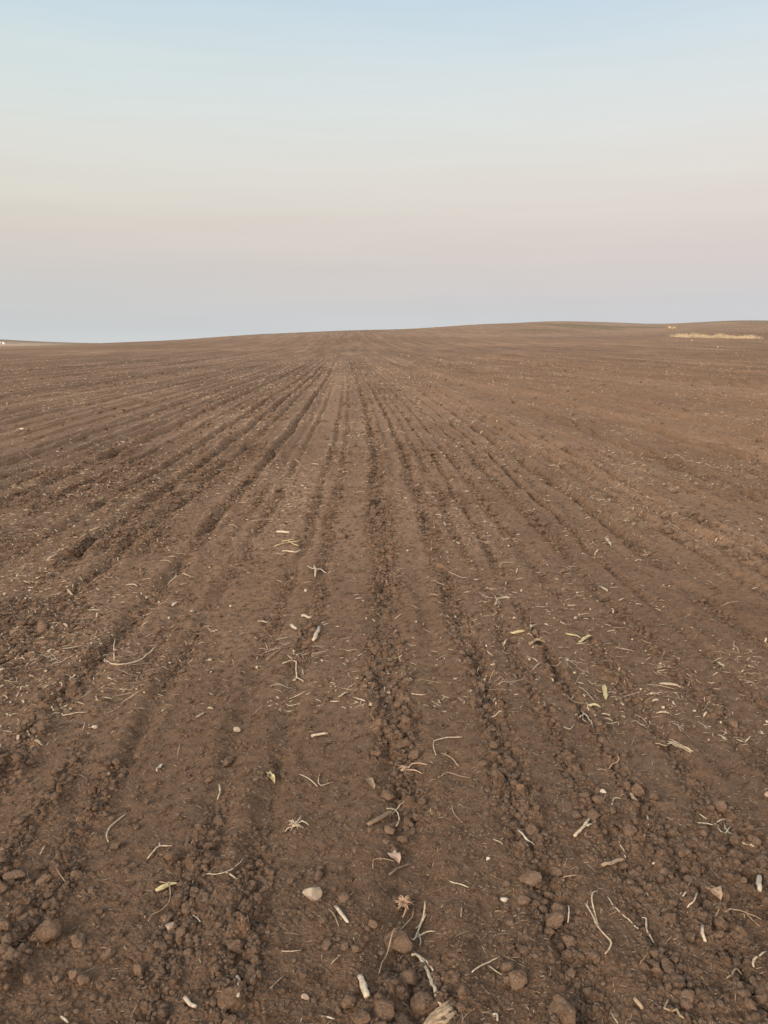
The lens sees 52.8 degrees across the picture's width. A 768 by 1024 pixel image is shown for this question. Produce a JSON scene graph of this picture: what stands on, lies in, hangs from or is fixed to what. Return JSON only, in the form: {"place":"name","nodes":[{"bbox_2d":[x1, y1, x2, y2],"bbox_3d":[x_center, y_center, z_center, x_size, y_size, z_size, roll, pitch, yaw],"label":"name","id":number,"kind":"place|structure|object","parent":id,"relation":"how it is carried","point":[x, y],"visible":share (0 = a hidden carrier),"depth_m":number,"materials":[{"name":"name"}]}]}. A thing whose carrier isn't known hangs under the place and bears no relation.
{"place":"outdoors","nodes":[
{"label":"outdoors","id":0,"kind":"place"},
{"bbox_2d":[0,320,767,1023],"bbox_3d":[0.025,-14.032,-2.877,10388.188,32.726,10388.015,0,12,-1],"label":"ground","id":1,"kind":"structure","parent":0,"point":[636,346],"depth_m":3.93,"materials":[{"name":"soil"}]},
{"bbox_2d":[0,880,7,892],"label":"clod","id":2,"kind":"object","parent":1,"relation":"on","point":[3,887],"visible":1,"depth_m":2.16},
{"bbox_2d":[0,919,8,929],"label":"clod","id":3,"kind":"object","parent":1,"relation":"on","point":[4,924],"visible":1,"depth_m":1.99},
{"bbox_2d":[1,932,11,944],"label":"clod","id":4,"kind":"object","parent":1,"relation":"on","point":[6,937],"visible":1,"depth_m":1.96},
{"bbox_2d":[1,946,14,961],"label":"clod","id":5,"kind":"object","parent":1,"relation":"on","point":[8,954],"visible":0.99,"depth_m":1.92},
{"bbox_2d":[2,870,25,880],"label":"clod","id":6,"kind":"object","parent":1,"relation":"on","point":[14,874],"visible":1,"depth_m":2.21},
{"bbox_2d":[9,905,24,914],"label":"clod","id":7,"kind":"object","parent":1,"relation":"on","point":[17,910],"visible":1,"depth_m":2.07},
{"bbox_2d":[12,816,26,824],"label":"clod","id":8,"kind":"object","parent":1,"relation":"on","point":[19,820],"visible":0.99,"depth_m":2.46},
{"bbox_2d":[23,972,35,984],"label":"clod","id":9,"kind":"object","parent":1,"relation":"on","point":[29,978],"visible":1,"depth_m":1.86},
{"bbox_2d":[36,710,45,719],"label":"clod","id":10,"kind":"object","parent":1,"relation":"on","point":[41,714],"visible":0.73,"depth_m":3.18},
{"bbox_2d":[36,621,47,632],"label":"clod","id":11,"kind":"object","parent":1,"relation":"on","point":[42,626],"visible":1,"depth_m":4.14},
{"bbox_2d":[36,874,51,885],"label":"clod","id":12,"kind":"object","parent":1,"relation":"on","point":[43,879],"visible":1,"depth_m":2.19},
{"bbox_2d":[34,918,62,942],"bbox_3d":[-0.871,1.085,2.006,0.069,0.054,0.068,2,15,-21],"label":"clod","id":13,"kind":"object","parent":1,"relation":"on","point":[48,930],"visible":1,"depth_m":1.99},
{"bbox_2d":[68,968,83,979],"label":"clod","id":14,"kind":"object","parent":1,"relation":"on","point":[73,974],"visible":0.97,"depth_m":1.87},
{"bbox_2d":[70,870,82,876],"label":"clod","id":15,"kind":"object","parent":1,"relation":"on","point":[74,873],"visible":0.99,"depth_m":2.23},
{"bbox_2d":[71,932,84,948],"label":"clod","id":16,"kind":"object","parent":1,"relation":"on","point":[78,940],"visible":1,"depth_m":1.98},
{"bbox_2d":[76,974,91,984],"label":"clod","id":17,"kind":"object","parent":1,"relation":"on","point":[83,979],"visible":1,"depth_m":1.85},
{"bbox_2d":[79,800,93,807],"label":"clod","id":18,"kind":"object","parent":1,"relation":"on","point":[84,804],"visible":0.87,"depth_m":2.55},
{"bbox_2d":[100,946,114,960],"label":"clod","id":19,"kind":"object","parent":1,"relation":"on","point":[108,953],"visible":0.99,"depth_m":1.93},
{"bbox_2d":[110,841,119,849],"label":"clod","id":20,"kind":"object","parent":1,"relation":"on","point":[114,845],"visible":1,"depth_m":2.36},
{"bbox_2d":[104,639,156,664],"bbox_3d":[-1.290,0.697,3.881,0.259,0.038,0.424,0,12,-1],"label":"twig","id":21,"kind":"object","parent":1,"relation":"on","point":[129,662],"visible":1,"depth_m":3.76,"materials":[{"name":"plant"}]},
{"bbox_2d":[133,964,144,976],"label":"clod","id":22,"kind":"object","parent":1,"relation":"on","point":[138,970],"visible":1,"depth_m":1.89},
{"bbox_2d":[148,881,170,921],"bbox_3d":[-0.611,1.070,2.126,0.043,0.010,0.154,-1,12,-5],"label":"root","id":23,"kind":"object","parent":1,"relation":"on","point":[166,904],"visible":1,"depth_m":2.12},
{"bbox_2d":[155,882,176,891],"bbox_3d":[-0.615,1.059,2.188,0.066,0.012,0.018,-12,17,-43],"label":"husk","id":24,"kind":"object","parent":1,"relation":"on","point":[162,886],"visible":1,"depth_m":2.19,"materials":[{"name":"beige plant"}]},
{"bbox_2d":[160,912,173,922],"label":"clod","id":25,"kind":"object","parent":1,"relation":"on","point":[166,917],"visible":1,"depth_m":2.07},
{"bbox_2d":[163,850,176,860],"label":"clod","id":26,"kind":"object","parent":1,"relation":"on","point":[170,855],"visible":1,"depth_m":2.28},
{"bbox_2d":[175,927,185,937],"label":"clod","id":27,"kind":"object","parent":1,"relation":"on","point":[180,931],"visible":0.99,"depth_m":2.00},
{"bbox_2d":[181,902,191,914],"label":"clod","id":28,"kind":"object","parent":1,"relation":"on","point":[186,907],"visible":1,"depth_m":2.09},
{"bbox_2d":[183,995,196,1008],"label":"stalk","id":29,"kind":"object","parent":1,"relation":"on","point":[188,1001],"visible":1,"depth_m":1.78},
{"bbox_2d":[189,886,199,897],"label":"clod","id":30,"kind":"object","parent":1,"relation":"on","point":[194,891],"visible":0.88,"depth_m":2.15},
{"bbox_2d":[199,891,208,902],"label":"clod","id":31,"kind":"object","parent":1,"relation":"on","point":[205,896],"visible":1,"depth_m":2.13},
{"bbox_2d":[217,986,240,1010],"bbox_3d":[-0.362,1.131,1.796,0.054,0.045,0.048,-8,15,-34],"label":"clod","id":32,"kind":"object","parent":1,"relation":"on","point":[225,1000],"visible":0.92,"depth_m":1.78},
{"bbox_2d":[222,1014,235,1023],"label":"clod","id":33,"kind":"object","parent":1,"relation":"on","point":[230,1020],"visible":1,"depth_m":1.73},
{"bbox_2d":[225,939,243,954],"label":"clod","id":34,"kind":"object","parent":1,"relation":"on","point":[234,946],"visible":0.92,"depth_m":1.95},
{"bbox_2d":[285,815,308,831],"bbox_3d":[-0.284,0.991,2.467,0.090,0.021,0.061,-10,16,-39],"label":"root stub","id":35,"kind":"object","parent":1,"relation":"on","point":[294,823],"visible":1,"depth_m":2.46,"materials":[{"name":"plant"}]},
{"bbox_2d":[302,887,322,900],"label":"stone","id":36,"kind":"object","parent":1,"relation":"on","point":[313,893],"visible":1,"depth_m":2.13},
{"bbox_2d":[321,939,331,950],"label":"clod","id":37,"kind":"object","parent":1,"relation":"on","point":[326,944],"visible":1,"depth_m":1.96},
{"bbox_2d":[334,905,348,922],"bbox_3d":[-0.114,1.077,2.072,0.010,0.008,0.076,-7,14,-30],"label":"straw","id":38,"kind":"object","parent":1,"relation":"on","point":[340,912],"visible":1,"depth_m":2.07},
{"bbox_2d":[338,892,349,902],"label":"clod","id":39,"kind":"object","parent":1,"relation":"on","point":[343,897],"visible":1,"depth_m":2.12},
{"bbox_2d":[340,993,355,1008],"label":"clod","id":40,"kind":"object","parent":1,"relation":"on","point":[348,1000],"visible":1,"depth_m":1.77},
{"bbox_2d":[351,944,361,952],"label":"clod","id":41,"kind":"object","parent":1,"relation":"on","point":[356,948],"visible":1,"depth_m":1.94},
{"bbox_2d":[351,1009,370,1023],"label":"clod","id":42,"kind":"object","parent":1,"relation":"on","point":[361,1016],"visible":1,"depth_m":1.73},
{"bbox_2d":[357,974,369,998],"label":"stalk","id":43,"kind":"object","parent":1,"relation":"on","point":[364,989],"visible":1,"depth_m":1.81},
{"bbox_2d":[368,919,377,928],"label":"clod","id":44,"kind":"object","parent":1,"relation":"on","point":[372,924],"visible":1,"depth_m":2.02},
{"bbox_2d":[370,749,380,756],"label":"clod","id":45,"kind":"object","parent":1,"relation":"on","point":[376,753],"visible":1,"depth_m":2.85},
{"bbox_2d":[367,809,393,825],"bbox_3d":[-0.010,0.986,2.492,0.024,0.029,0.128,9,15,37],"label":"stem","id":46,"kind":"object","parent":1,"relation":"on","point":[381,817],"visible":1,"depth_m":2.48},
{"bbox_2d":[0,380,766,718],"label":"straw wisps","id":47,"kind":"object","parent":1,"relation":"on","point":[374,576],"visible":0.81,"depth_m":6.28,"materials":[{"name":"plant"}]},
{"bbox_2d":[0,450,767,1023],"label":"clod rubble","id":48,"kind":"object","parent":1,"relation":"on","point":[16,932],"visible":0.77,"depth_m":3.33,"materials":[{"name":"soil"}]},
{"bbox_2d":[0,363,767,560],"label":"clods","id":49,"kind":"object","parent":1,"relation":"on","point":[543,521],"visible":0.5,"depth_m":9.24,"materials":[{"name":"soil"}]},
{"bbox_2d":[0,353,767,750],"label":"straw litter","id":50,"kind":"object","parent":1,"relation":"on","point":[332,529],"visible":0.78,"depth_m":6.41,"materials":[{"name":"plant"}]},
{"bbox_2d":[0,462,767,1023],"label":"chaff","id":51,"kind":"object","parent":1,"relation":"on","point":[386,754],"visible":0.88,"depth_m":2.84,"materials":[{"name":"plant"}]},
{"bbox_2d":[0,386,767,1023],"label":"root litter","id":52,"kind":"object","parent":1,"relation":"on","point":[436,770],"visible":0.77,"depth_m":2.56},
{"bbox_2d":[373,998,394,1021],"bbox_3d":[-0.001,1.131,1.762,0.050,0.034,0.042,-1,12,-6],"label":"clod","id":53,"kind":"object","parent":1,"relation":"on","point":[384,1006],"visible":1,"depth_m":1.75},
{"bbox_2d":[0,442,767,1023],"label":"soil crumbs","id":54,"kind":"object","parent":1,"relation":"on","point":[160,978],"visible":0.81,"depth_m":2.86,"materials":[{"name":"soil"}]},
{"bbox_2d":[381,790,395,800],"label":"clod","id":55,"kind":"object","parent":1,"relation":"on","point":[387,795],"visible":1,"depth_m":2.61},
{"bbox_2d":[384,825,394,834],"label":"clod","id":56,"kind":"object","parent":1,"relation":"on","point":[388,829],"visible":1,"depth_m":2.44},
{"bbox_2d":[388,850,400,862],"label":"leaf","id":57,"kind":"object","parent":1,"relation":"on","point":[395,855],"visible":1,"depth_m":2.32,"materials":[{"name":"beige plant"}]},
{"bbox_2d":[378,908,413,972],"bbox_3d":[0.034,1.102,2.011,0.014,0.055,0.284,5,13,21],"label":"root","id":58,"kind":"object","parent":1,"relation":"on","point":[391,938],"visible":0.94,"depth_m":1.98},
{"bbox_2d":[383,929,413,953],"bbox_3d":[0.035,1.108,1.995,0.060,0.048,0.077,3,21,-38],"label":"clod","id":59,"kind":"object","parent":1,"relation":"on","point":[401,941],"visible":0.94,"depth_m":1.98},
{"bbox_2d":[394,1012,407,1023],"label":"clod","id":60,"kind":"object","parent":1,"relation":"on","point":[402,1018],"visible":0.94,"depth_m":1.76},
{"bbox_2d":[396,836,407,843],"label":"clod","id":61,"kind":"object","parent":1,"relation":"on","point":[402,839],"visible":1,"depth_m":2.40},
{"bbox_2d":[396,740,410,748],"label":"clod","id":62,"kind":"object","parent":1,"relation":"on","point":[404,744],"visible":1,"depth_m":2.95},
{"bbox_2d":[395,894,414,917],"bbox_3d":[0.049,1.085,2.147,0.059,0.027,0.068,9,15,37],"label":"crumpled husk","id":63,"kind":"object","parent":1,"relation":"on","point":[402,902],"visible":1,"depth_m":2.15,"materials":[{"name":"plant"}]},
{"bbox_2d":[398,968,416,985],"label":"clod","id":64,"kind":"object","parent":1,"relation":"on","point":[408,976],"visible":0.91,"depth_m":1.87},
{"bbox_2d":[408,751,418,759],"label":"clod","id":65,"kind":"object","parent":1,"relation":"on","point":[413,755],"visible":1,"depth_m":2.87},
{"bbox_2d":[399,762,427,773],"bbox_3d":[0.098,0.928,2.802,0.113,0.025,0.059,3,13,14],"label":"root stub","id":66,"kind":"object","parent":1,"relation":"on","point":[403,767],"visible":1,"depth_m":2.80,"materials":[{"name":"beige plant"}]},
{"bbox_2d":[410,991,434,1014],"bbox_3d":[0.088,1.157,1.817,0.059,0.050,0.059,-24,6,-25],"label":"clod","id":67,"kind":"object","parent":1,"relation":"on","point":[421,1002],"visible":0.98,"depth_m":1.80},
{"bbox_2d":[411,901,434,945],"bbox_3d":[0.114,1.102,2.075,0.057,0.031,0.164,3,12,12],"label":"twig","id":68,"kind":"object","parent":1,"relation":"on","point":[420,924],"visible":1,"depth_m":2.07,"materials":[{"name":"plant"}]},
{"bbox_2d":[411,953,441,1005],"bbox_3d":[0.114,1.137,1.890,0.033,0.035,0.202,-4,13,-17],"label":"straw","id":69,"kind":"object","parent":1,"relation":"on","point":[421,958],"visible":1,"depth_m":1.91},
{"bbox_2d":[423,1000,456,1023],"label":"stalk","id":70,"kind":"object","parent":1,"relation":"on","point":[437,1013],"visible":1,"depth_m":1.77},
{"bbox_2d":[457,985,470,998],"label":"clod","id":71,"kind":"object","parent":1,"relation":"on","point":[464,992],"visible":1,"depth_m":1.80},
{"bbox_2d":[472,956,501,974],"bbox_3d":[0.251,1.118,1.907,0.078,0.017,0.060,0,12,-1],"label":"twig","id":72,"kind":"object","parent":1,"relation":"on","point":[489,965],"visible":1,"depth_m":1.91,"materials":[{"name":"plant"}]},
{"bbox_2d":[489,741,498,749],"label":"clod","id":73,"kind":"object","parent":1,"relation":"on","point":[493,745],"visible":0.88,"depth_m":2.95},
{"bbox_2d":[500,961,514,971],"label":"clod","id":74,"kind":"object","parent":1,"relation":"on","point":[508,966],"visible":1,"depth_m":1.89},
{"bbox_2d":[508,969,527,990],"bbox_3d":[0.322,1.124,1.859,0.048,0.039,0.052,-3,12,-12],"label":"clod","id":75,"kind":"object","parent":1,"relation":"on","point":[518,979],"visible":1,"depth_m":1.85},
{"bbox_2d":[518,945,528,955],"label":"clod","id":76,"kind":"object","parent":1,"relation":"on","point":[523,949],"visible":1,"depth_m":1.94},
{"bbox_2d":[518,894,529,904],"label":"clod","id":77,"kind":"object","parent":1,"relation":"on","point":[523,900],"visible":1,"depth_m":2.11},
{"bbox_2d":[518,870,541,886],"bbox_3d":[0.416,1.045,2.203,0.071,0.031,0.046,-15,21,23],"label":"clod","id":78,"kind":"object","parent":1,"relation":"on","point":[533,878],"visible":1,"depth_m":2.19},
{"bbox_2d":[525,824,538,835],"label":"clod","id":79,"kind":"object","parent":1,"relation":"on","point":[531,829],"visible":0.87,"depth_m":2.43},
{"bbox_2d":[544,927,554,936],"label":"clod","id":80,"kind":"object","parent":1,"relation":"on","point":[549,931],"visible":0.95,"depth_m":2.03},
{"bbox_2d":[545,910,563,929],"bbox_3d":[0.452,1.089,2.058,0.049,0.032,0.063,-19,22,52],"label":"clod","id":81,"kind":"object","parent":1,"relation":"on","point":[554,919],"visible":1,"depth_m":2.05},
{"bbox_2d":[550,866,561,876],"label":"clod","id":82,"kind":"object","parent":1,"relation":"on","point":[555,871],"visible":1,"depth_m":2.24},
{"bbox_2d":[551,901,566,921],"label":"clod","id":83,"kind":"object","parent":1,"relation":"on","point":[558,905],"visible":0.64,"depth_m":2.09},
{"bbox_2d":[549,993,575,1023],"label":"clod","id":84,"kind":"object","parent":1,"relation":"on","point":[562,1009],"visible":0.99,"depth_m":1.75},
{"bbox_2d":[562,935,575,947],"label":"clod","id":85,"kind":"object","parent":1,"relation":"on","point":[568,941],"visible":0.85,"depth_m":1.99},
{"bbox_2d":[564,967,575,978],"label":"clod","id":86,"kind":"object","parent":1,"relation":"on","point":[571,972],"visible":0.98,"depth_m":1.89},
{"bbox_2d":[573,818,596,836],"bbox_3d":[0.634,0.996,2.443,0.028,0.014,0.120,10,16,39],"label":"stalk","id":87,"kind":"object","parent":1,"relation":"on","point":[581,828],"visible":0.98,"depth_m":2.44,"materials":[{"name":"plant"}]},
{"bbox_2d":[587,809,600,821],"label":"clod","id":88,"kind":"object","parent":1,"relation":"on","point":[593,815],"visible":0.98,"depth_m":2.49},
{"bbox_2d":[588,951,599,963],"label":"clod","id":89,"kind":"object","parent":1,"relation":"on","point":[594,956],"visible":1,"depth_m":1.92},
{"bbox_2d":[591,795,604,804],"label":"clod","id":90,"kind":"object","parent":1,"relation":"on","point":[597,799],"visible":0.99,"depth_m":2.58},
{"bbox_2d":[585,903,611,953],"bbox_3d":[0.563,1.082,2.014,0.032,0.005,0.178,0,12,-1],"label":"straw","id":91,"kind":"object","parent":1,"relation":"on","point":[594,919],"visible":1,"depth_m":2.01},
{"bbox_2d":[601,858,624,866],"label":"stalk","id":92,"kind":"object","parent":1,"relation":"on","point":[612,862],"visible":1,"depth_m":2.28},
{"bbox_2d":[623,824,636,836],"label":"clod","id":93,"kind":"object","parent":1,"relation":"on","point":[629,830],"visible":1,"depth_m":2.40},
{"bbox_2d":[631,783,644,796],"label":"clod","id":94,"kind":"object","parent":1,"relation":"on","point":[637,790],"visible":0.99,"depth_m":2.62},
{"bbox_2d":[661,958,674,973],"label":"clod","id":95,"kind":"object","parent":1,"relation":"on","point":[667,965],"visible":0.87,"depth_m":1.89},
{"bbox_2d":[663,912,675,924],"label":"clod","id":96,"kind":"object","parent":1,"relation":"on","point":[669,918],"visible":1,"depth_m":2.05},
{"bbox_2d":[663,999,683,1018],"bbox_3d":[0.667,1.136,1.770,0.047,0.012,0.042,9,15,35],"label":"stalk","id":97,"kind":"object","parent":1,"relation":"on","point":[675,1009],"visible":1,"depth_m":1.76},
{"bbox_2d":[655,739,692,752],"bbox_3d":[1.095,0.896,2.938,0.094,0.029,0.133,-5,13,-20],"label":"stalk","id":98,"kind":"object","parent":1,"relation":"on","point":[672,742],"visible":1,"depth_m":2.96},
{"bbox_2d":[670,973,685,987],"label":"clod","id":99,"kind":"object","parent":1,"relation":"on","point":[674,976],"visible":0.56,"depth_m":1.85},
{"bbox_2d":[679,989,694,1003],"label":"clod","id":100,"kind":"object","parent":1,"relation":"on","point":[688,994],"visible":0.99,"depth_m":1.80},
{"bbox_2d":[680,998,693,1008],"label":"clod","id":101,"kind":"object","parent":1,"relation":"on","point":[686,1004],"visible":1,"depth_m":1.78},
{"bbox_2d":[684,875,693,885],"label":"clod","id":102,"kind":"object","parent":1,"relation":"on","point":[688,879],"visible":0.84,"depth_m":2.20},
{"bbox_2d":[684,931,694,941],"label":"clod","id":103,"kind":"object","parent":1,"relation":"on","point":[689,936],"visible":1,"depth_m":1.99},
{"bbox_2d":[702,899,712,910],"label":"clod","id":104,"kind":"object","parent":1,"relation":"on","point":[706,902],"visible":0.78,"depth_m":2.12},
{"bbox_2d":[705,885,722,915],"bbox_3d":[0.905,1.056,2.115,0.042,0.026,0.115,4,13,17],"label":"leaf","id":105,"kind":"object","parent":1,"relation":"on","point":[717,892],"visible":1,"depth_m":2.13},
{"bbox_2d":[698,813,731,833],"bbox_3d":[1.057,0.996,2.470,0.102,0.015,0.086,5,13,22],"label":"straw","id":106,"kind":"object","parent":1,"relation":"on","point":[719,820],"visible":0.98,"depth_m":2.46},
{"bbox_2d":[669,332,763,338],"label":"dry grass","id":107,"kind":"structure","parent":1,"relation":"on","point":[709,336],"depth_m":219.69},
{"bbox_2d":[713,930,724,937],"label":"clod","id":108,"kind":"object","parent":1,"relation":"on","point":[719,933],"visible":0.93,"depth_m":1.99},
{"bbox_2d":[712,800,726,812],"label":"clod","id":109,"kind":"object","parent":1,"relation":"on","point":[720,805],"visible":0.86,"depth_m":2.53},
{"bbox_2d":[714,917,724,928],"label":"clod","id":110,"kind":"object","parent":1,"relation":"on","point":[719,923],"visible":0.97,"depth_m":2.03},
{"bbox_2d":[722,889,729,902],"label":"clod","id":111,"kind":"object","parent":1,"relation":"on","point":[726,895],"visible":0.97,"depth_m":2.12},
{"bbox_2d":[727,718,737,727],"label":"clod","id":112,"kind":"object","parent":1,"relation":"on","point":[733,722],"visible":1,"depth_m":3.10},
{"bbox_2d":[729,832,740,845],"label":"clod","id":113,"kind":"object","parent":1,"relation":"on","point":[734,840],"visible":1,"depth_m":2.38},
{"bbox_2d":[730,849,743,862],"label":"clod","id":114,"kind":"object","parent":1,"relation":"on","point":[737,854],"visible":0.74,"depth_m":2.30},
{"bbox_2d":[737,989,750,997],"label":"clod","id":115,"kind":"object","parent":1,"relation":"on","point":[743,993],"visible":1,"depth_m":1.80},
{"bbox_2d":[744,997,756,1009],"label":"clod","id":116,"kind":"object","parent":1,"relation":"on","point":[750,1004],"visible":1,"depth_m":1.77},
{"bbox_2d":[756,874,761,891],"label":"stalk","id":117,"kind":"object","parent":1,"relation":"on","point":[758,882],"visible":1,"depth_m":2.17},
{"bbox_2d":[751,994,767,1004],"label":"clod","id":118,"kind":"object","parent":1,"relation":"on","point":[760,999],"visible":1,"depth_m":1.81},
{"bbox_2d":[754,984,766,994],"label":"clod","id":119,"kind":"object","parent":1,"relation":"on","point":[760,989],"visible":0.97,"depth_m":1.83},
{"bbox_2d":[761,897,767,909],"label":"clod","id":120,"kind":"object","parent":1,"relation":"on","point":[764,902],"visible":1,"depth_m":2.08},
{"bbox_2d":[0,0,767,342],"label":"sky","id":121,"kind":"structure","parent":0,"point":[170,169],"materials":[{"name":"blue"}]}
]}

